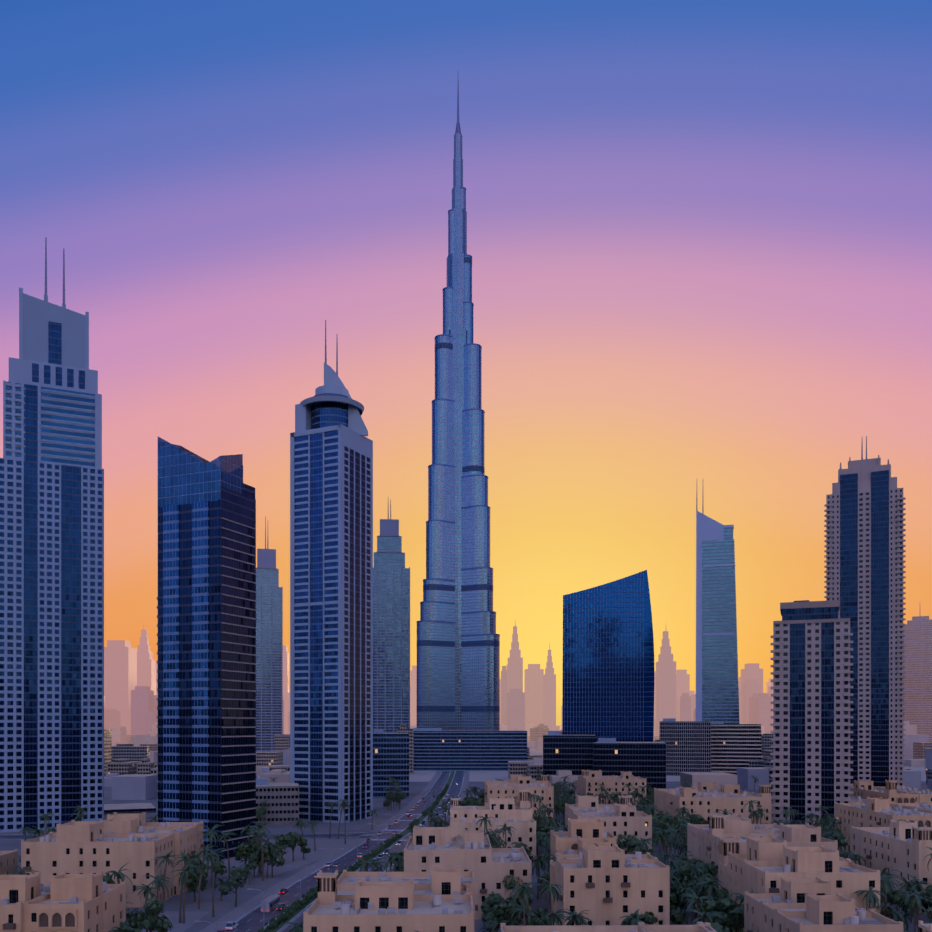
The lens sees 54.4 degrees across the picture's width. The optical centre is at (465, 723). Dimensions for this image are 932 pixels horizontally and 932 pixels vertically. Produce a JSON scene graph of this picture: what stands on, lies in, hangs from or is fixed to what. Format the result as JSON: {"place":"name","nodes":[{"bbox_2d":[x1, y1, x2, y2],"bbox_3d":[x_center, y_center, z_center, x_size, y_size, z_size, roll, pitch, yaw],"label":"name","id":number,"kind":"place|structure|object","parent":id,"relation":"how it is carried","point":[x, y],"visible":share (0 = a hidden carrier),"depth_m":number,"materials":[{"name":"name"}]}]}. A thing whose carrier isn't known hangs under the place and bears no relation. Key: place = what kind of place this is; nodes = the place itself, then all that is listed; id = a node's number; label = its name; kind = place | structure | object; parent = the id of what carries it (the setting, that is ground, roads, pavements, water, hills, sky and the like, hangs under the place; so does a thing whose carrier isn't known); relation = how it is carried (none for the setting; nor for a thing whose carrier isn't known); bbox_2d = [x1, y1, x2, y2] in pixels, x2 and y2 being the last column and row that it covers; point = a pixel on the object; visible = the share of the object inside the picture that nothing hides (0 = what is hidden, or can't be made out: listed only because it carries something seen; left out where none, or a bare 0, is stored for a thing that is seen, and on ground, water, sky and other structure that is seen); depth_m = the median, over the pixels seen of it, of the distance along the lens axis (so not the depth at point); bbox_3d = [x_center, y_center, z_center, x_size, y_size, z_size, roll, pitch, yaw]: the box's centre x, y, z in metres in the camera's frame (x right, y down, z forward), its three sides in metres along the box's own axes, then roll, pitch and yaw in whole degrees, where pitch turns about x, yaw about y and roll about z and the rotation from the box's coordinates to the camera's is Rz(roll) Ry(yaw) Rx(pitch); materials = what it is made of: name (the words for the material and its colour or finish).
{"place":"outdoors","nodes":[
{"label":"outdoors","id":0,"kind":"place"},
{"bbox_2d":[126,839,355,931],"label":"plaza pavement","id":1,"kind":"structure","parent":0,"point":[191,917],"depth_m":337.10,"materials":[{"name":"grey concrete"}]},
{"bbox_2d":[157,437,255,860],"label":"tower","id":2,"kind":"structure","parent":1,"relation":"on","point":[206,681],"depth_m":349.49,"materials":[{"name":"blue glass"}]},
{"bbox_2d":[0,771,657,931],"bbox_3d":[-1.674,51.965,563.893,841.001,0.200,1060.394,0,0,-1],"label":"road","id":3,"kind":"structure","parent":0,"point":[246,916],"depth_m":362.96,"materials":[{"name":"grey asphalt"}]},
{"bbox_2d":[195,921,235,931],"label":"street light","id":4,"kind":"object","parent":3,"relation":"on","point":[215,925],"visible":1,"depth_m":185.35,"materials":[{"name":"grey metal"}]},
{"bbox_2d":[226,922,237,929],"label":"suv","id":5,"kind":"object","parent":3,"relation":"on","point":[231,925],"visible":0.94,"depth_m":228.30,"materials":[{"name":"white paint"}]},
{"bbox_2d":[247,889,280,929],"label":"street light","id":6,"kind":"object","parent":3,"relation":"on","point":[263,914],"visible":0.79,"depth_m":221.36,"materials":[{"name":"grey metal"}]},
{"bbox_2d":[261,895,279,911],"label":"bus","id":7,"kind":"object","parent":3,"relation":"on","point":[270,903],"visible":0.79,"depth_m":250.77,"materials":[{"name":"grey paint"}]},
{"bbox_2d":[277,903,286,910],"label":"suv","id":8,"kind":"object","parent":3,"relation":"on","point":[281,906],"visible":0.96,"depth_m":251.88,"materials":[{"name":"grey paint"}]},
{"bbox_2d":[279,888,287,893],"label":"car","id":9,"kind":"object","parent":3,"relation":"on","point":[283,890],"visible":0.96,"depth_m":277.12,"materials":[{"name":"black paint"}]},
{"bbox_2d":[286,866,314,900],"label":"street light","id":10,"kind":"object","parent":3,"relation":"on","point":[300,879],"visible":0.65,"depth_m":257.36,"materials":[{"name":"grey metal"}]},
{"bbox_2d":[333,862,340,866],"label":"car","id":11,"kind":"object","parent":3,"relation":"on","point":[336,864],"visible":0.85,"depth_m":328.94,"materials":[{"name":"grey paint"}]},
{"bbox_2d":[258,783,448,931],"bbox_3d":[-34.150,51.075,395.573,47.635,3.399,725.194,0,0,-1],"label":"median hedge","id":12,"kind":"object","parent":3,"relation":"on","point":[285,915],"visible":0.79,"depth_m":279.00,"materials":[{"name":"green plant"}]},
{"bbox_2d":[104,623,772,735],"bbox_3d":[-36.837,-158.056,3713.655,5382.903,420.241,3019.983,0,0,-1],"label":"skyline","id":13,"kind":"structure","parent":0,"point":[130,690],"depth_m":2982.71,"materials":[{"name":"pink metal"}]},
{"bbox_2d":[0,781,931,931],"bbox_3d":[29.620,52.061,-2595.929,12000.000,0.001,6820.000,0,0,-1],"label":"paved ground","id":14,"kind":"structure","parent":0,"point":[226,905],"depth_m":316.75,"materials":[{"name":"grey"}]},
{"bbox_2d":[0,849,17,874],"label":"low-rise building","id":15,"kind":"structure","parent":14,"relation":"on","point":[8,861],"depth_m":282.02,"materials":[{"name":"beige paint"}]},
{"bbox_2d":[0,237,103,832],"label":"tower","id":16,"kind":"structure","parent":14,"relation":"on","point":[51,614],"depth_m":442.72,"materials":[{"name":"grey glass"}]},
{"bbox_2d":[0,872,125,931],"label":"low-rise building","id":17,"kind":"structure","parent":14,"relation":"on","point":[63,902],"depth_m":173.94,"materials":[{"name":"beige paint"}]},
{"bbox_2d":[21,812,204,906],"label":"low-rise building","id":18,"kind":"structure","parent":14,"relation":"on","point":[115,841],"depth_m":256.88,"materials":[{"name":"beige paint"}]},
{"bbox_2d":[104,803,155,813],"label":"podium","id":19,"kind":"object","parent":14,"relation":"on","point":[128,808],"visible":0.32,"depth_m":528.84,"materials":[{"name":"grey concrete"}]},
{"bbox_2d":[256,778,298,825],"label":"building","id":20,"kind":"structure","parent":14,"relation":"on","point":[281,799],"depth_m":463.72,"materials":[{"name":"grey concrete"}]},
{"bbox_2d":[290,385,372,822],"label":"tower","id":21,"kind":"structure","parent":14,"relation":"on","point":[331,606],"depth_m":481.71,"materials":[{"name":"grey glass"}]},
{"bbox_2d":[324,320,367,435],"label":"tower fin","id":22,"kind":"object","parent":21,"relation":"attached to","point":[355,420],"visible":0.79,"depth_m":487.51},
{"bbox_2d":[303,865,477,931],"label":"low-rise building","id":23,"kind":"structure","parent":14,"relation":"on","point":[439,900],"depth_m":168.33,"materials":[{"name":"beige paint"}]},
{"bbox_2d":[373,729,408,797],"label":"office building","id":24,"kind":"structure","parent":14,"relation":"on","point":[391,754],"depth_m":633.48,"materials":[{"name":"blue glass"}]},
{"bbox_2d":[0,787,866,853],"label":"trees","id":25,"kind":"object","parent":14,"relation":"on","point":[431,815],"visible":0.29,"depth_m":392.74,"materials":[{"name":"green plant"}]},
{"bbox_2d":[4,816,931,923],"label":"palm grove","id":26,"kind":"object","parent":14,"relation":"on","point":[680,837],"visible":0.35,"depth_m":278.34,"materials":[{"name":"green plant"}]},
{"bbox_2d":[404,826,531,918],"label":"low-rise building","id":27,"kind":"structure","parent":14,"relation":"on","point":[426,849],"depth_m":240.87,"materials":[{"name":"beige paint"}]},
{"bbox_2d":[18,828,931,920],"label":"tree grove","id":28,"kind":"object","parent":14,"relation":"on","point":[249,851],"visible":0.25,"depth_m":270.08,"materials":[{"name":"green plant"}]},
{"bbox_2d":[449,789,535,862],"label":"low-rise building","id":29,"kind":"structure","parent":14,"relation":"on","point":[519,818],"depth_m":353.16,"materials":[{"name":"beige paint"}]},
{"bbox_2d":[147,803,841,855],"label":"tree grove","id":30,"kind":"object","parent":14,"relation":"on","point":[665,818],"visible":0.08,"depth_m":393.52,"materials":[{"name":"green plant"}]},
{"bbox_2d":[104,862,931,931],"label":"palm grove","id":31,"kind":"object","parent":14,"relation":"on","point":[872,899],"visible":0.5,"depth_m":201.42,"materials":[{"name":"green plant"}]},
{"bbox_2d":[483,774,553,821],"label":"low-rise building","id":32,"kind":"structure","parent":14,"relation":"on","point":[510,788],"depth_m":479.50,"materials":[{"name":"beige paint"}]},
{"bbox_2d":[383,789,653,819],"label":"tree grove","id":33,"kind":"object","parent":14,"relation":"on","point":[559,804],"visible":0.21,"depth_m":532.21,"materials":[{"name":"green plant"}]},
{"bbox_2d":[269,768,772,800],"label":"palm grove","id":34,"kind":"object","parent":14,"relation":"on","point":[564,779],"visible":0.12,"depth_m":611.64,"materials":[{"name":"green plant"}]},
{"bbox_2d":[126,885,931,931],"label":"tree grove","id":35,"kind":"object","parent":14,"relation":"on","point":[140,921],"visible":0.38,"depth_m":210.02,"materials":[{"name":"green plant"}]},
{"bbox_2d":[552,785,574,796],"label":"tree grove","id":36,"kind":"object","parent":14,"relation":"on","point":[573,792],"visible":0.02,"depth_m":599.80,"materials":[{"name":"green plant"}]},
{"bbox_2d":[543,731,596,774],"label":"office building","id":37,"kind":"structure","parent":14,"relation":"on","point":[573,754],"depth_m":634.83,"materials":[{"name":"glass"}]},
{"bbox_2d":[382,774,771,814],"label":"trees","id":38,"kind":"object","parent":14,"relation":"on","point":[556,787],"visible":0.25,"depth_m":540.09,"materials":[{"name":"green plant"}]},
{"bbox_2d":[550,818,615,859],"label":"low-rise building","id":39,"kind":"structure","parent":14,"relation":"on","point":[576,836],"depth_m":268.38,"materials":[{"name":"beige paint"}]},
{"bbox_2d":[562,570,653,741],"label":"tower","id":40,"kind":"structure","parent":14,"relation":"on","point":[608,665],"depth_m":694.71,"materials":[{"name":"blue glass"}]},
{"bbox_2d":[564,795,651,853],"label":"low-rise building","id":41,"kind":"structure","parent":14,"relation":"on","point":[624,816],"depth_m":328.03,"materials":[{"name":"beige paint"}]},
{"bbox_2d":[500,922,716,931],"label":"low-rise building","id":42,"kind":"structure","parent":14,"relation":"on","point":[697,927],"depth_m":149.46,"materials":[{"name":"beige paint"}]},
{"bbox_2d":[550,844,669,924],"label":"low-rise building","id":43,"kind":"structure","parent":14,"relation":"on","point":[608,885],"depth_m":210.85,"materials":[{"name":"beige paint"}]},
{"bbox_2d":[575,770,645,807],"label":"low-rise building","id":44,"kind":"structure","parent":14,"relation":"on","point":[587,781],"depth_m":543.60,"materials":[{"name":"beige paint"}]},
{"bbox_2d":[593,738,665,795],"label":"office building","id":45,"kind":"structure","parent":14,"relation":"on","point":[612,757],"depth_m":614.71,"materials":[{"name":"glass"}]},
{"bbox_2d":[654,781,770,835],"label":"low-rise building","id":46,"kind":"structure","parent":14,"relation":"on","point":[703,799],"depth_m":412.26,"materials":[{"name":"beige paint"}]},
{"bbox_2d":[687,813,837,881],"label":"low-rise building","id":47,"kind":"structure","parent":14,"relation":"on","point":[703,842],"depth_m":272.64,"materials":[{"name":"beige paint"}]},
{"bbox_2d":[719,836,879,931],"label":"low-rise building","id":48,"kind":"structure","parent":14,"relation":"on","point":[763,865],"depth_m":211.26,"materials":[{"name":"beige paint"}]},
{"bbox_2d":[771,600,852,836],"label":"tower","id":49,"kind":"structure","parent":14,"relation":"on","point":[811,724],"depth_m":415.68,"materials":[{"name":"beige concrete"}]},
{"bbox_2d":[744,877,902,931],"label":"low-rise building","id":50,"kind":"structure","parent":14,"relation":"on","point":[804,905],"depth_m":176.21,"materials":[{"name":"beige paint"}]},
{"bbox_2d":[824,436,905,785],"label":"tower","id":51,"kind":"structure","parent":14,"relation":"on","point":[864,546],"depth_m":594.99,"materials":[{"name":"blue glass"}]},
{"bbox_2d":[835,797,931,851],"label":"low-rise building","id":52,"kind":"structure","parent":14,"relation":"on","point":[878,812],"depth_m":357.28,"materials":[{"name":"beige paint"}]},
{"bbox_2d":[850,780,931,802],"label":"low-rise building","id":53,"kind":"structure","parent":14,"relation":"on","point":[891,790],"depth_m":445.28,"materials":[{"name":"beige paint"}]},
{"bbox_2d":[851,820,931,912],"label":"low-rise building","id":54,"kind":"structure","parent":14,"relation":"on","point":[900,846],"depth_m":264.29,"materials":[{"name":"beige paint"}]},
{"bbox_2d":[918,920,931,931],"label":"low-rise building","id":55,"kind":"structure","parent":14,"relation":"on","point":[927,927],"depth_m":142.96,"materials":[{"name":"beige paint"}]},
{"bbox_2d":[0,0,931,724],"label":"sky","id":56,"kind":"structure","parent":0,"point":[699,232],"materials":[{"name":"multicoloured"}]},
{"bbox_2d":[257,725,925,781],"bbox_3d":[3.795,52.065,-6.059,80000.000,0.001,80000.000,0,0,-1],"label":"ground","id":57,"kind":"structure","parent":0,"point":[428,776],"depth_m":908.55,"materials":[{"name":"grey concrete"}]},
{"bbox_2d":[256,517,282,751],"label":"tower","id":58,"kind":"structure","parent":57,"relation":"on","point":[269,658],"depth_m":1242.36,"materials":[{"name":"blue glass"}]},
{"bbox_2d":[373,500,409,732],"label":"tower","id":59,"kind":"structure","parent":57,"relation":"on","point":[391,643],"depth_m":1143.67,"materials":[{"name":"blue glass"}]},
{"bbox_2d":[417,79,499,730],"bbox_3d":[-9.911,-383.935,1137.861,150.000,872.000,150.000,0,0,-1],"label":"skyscraper","id":60,"kind":"structure","parent":57,"relation":"on","point":[458,663],"depth_m":1115.26,"materials":[{"name":"blue glass"}]},
{"bbox_2d":[412,728,526,770],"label":"office building","id":61,"kind":"structure","parent":57,"relation":"on","point":[437,749],"depth_m":993.98,"materials":[{"name":"blue glass"}]},
{"bbox_2d":[104,721,931,799],"bbox_3d":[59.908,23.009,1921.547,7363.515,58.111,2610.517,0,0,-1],"label":"blocks","id":62,"kind":"structure","parent":57,"relation":"on","point":[130,767],"depth_m":871.54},
{"bbox_2d":[660,718,710,775],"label":"office building","id":63,"kind":"structure","parent":57,"relation":"on","point":[688,746],"depth_m":895.84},
{"bbox_2d":[711,721,760,774],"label":"office building","id":64,"kind":"structure","parent":57,"relation":"on","point":[734,747],"depth_m":896.50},
{"bbox_2d":[903,616,931,741],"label":"tower","id":65,"kind":"structure","parent":57,"relation":"on","point":[918,673],"depth_m":1504.08,"materials":[{"name":"pink glass"}]},
{"bbox_2d":[696,495,739,723],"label":"tower","id":66,"kind":"structure","parent":0,"point":[717,693],"depth_m":997.42,"materials":[{"name":"blue glass"}]}
]}

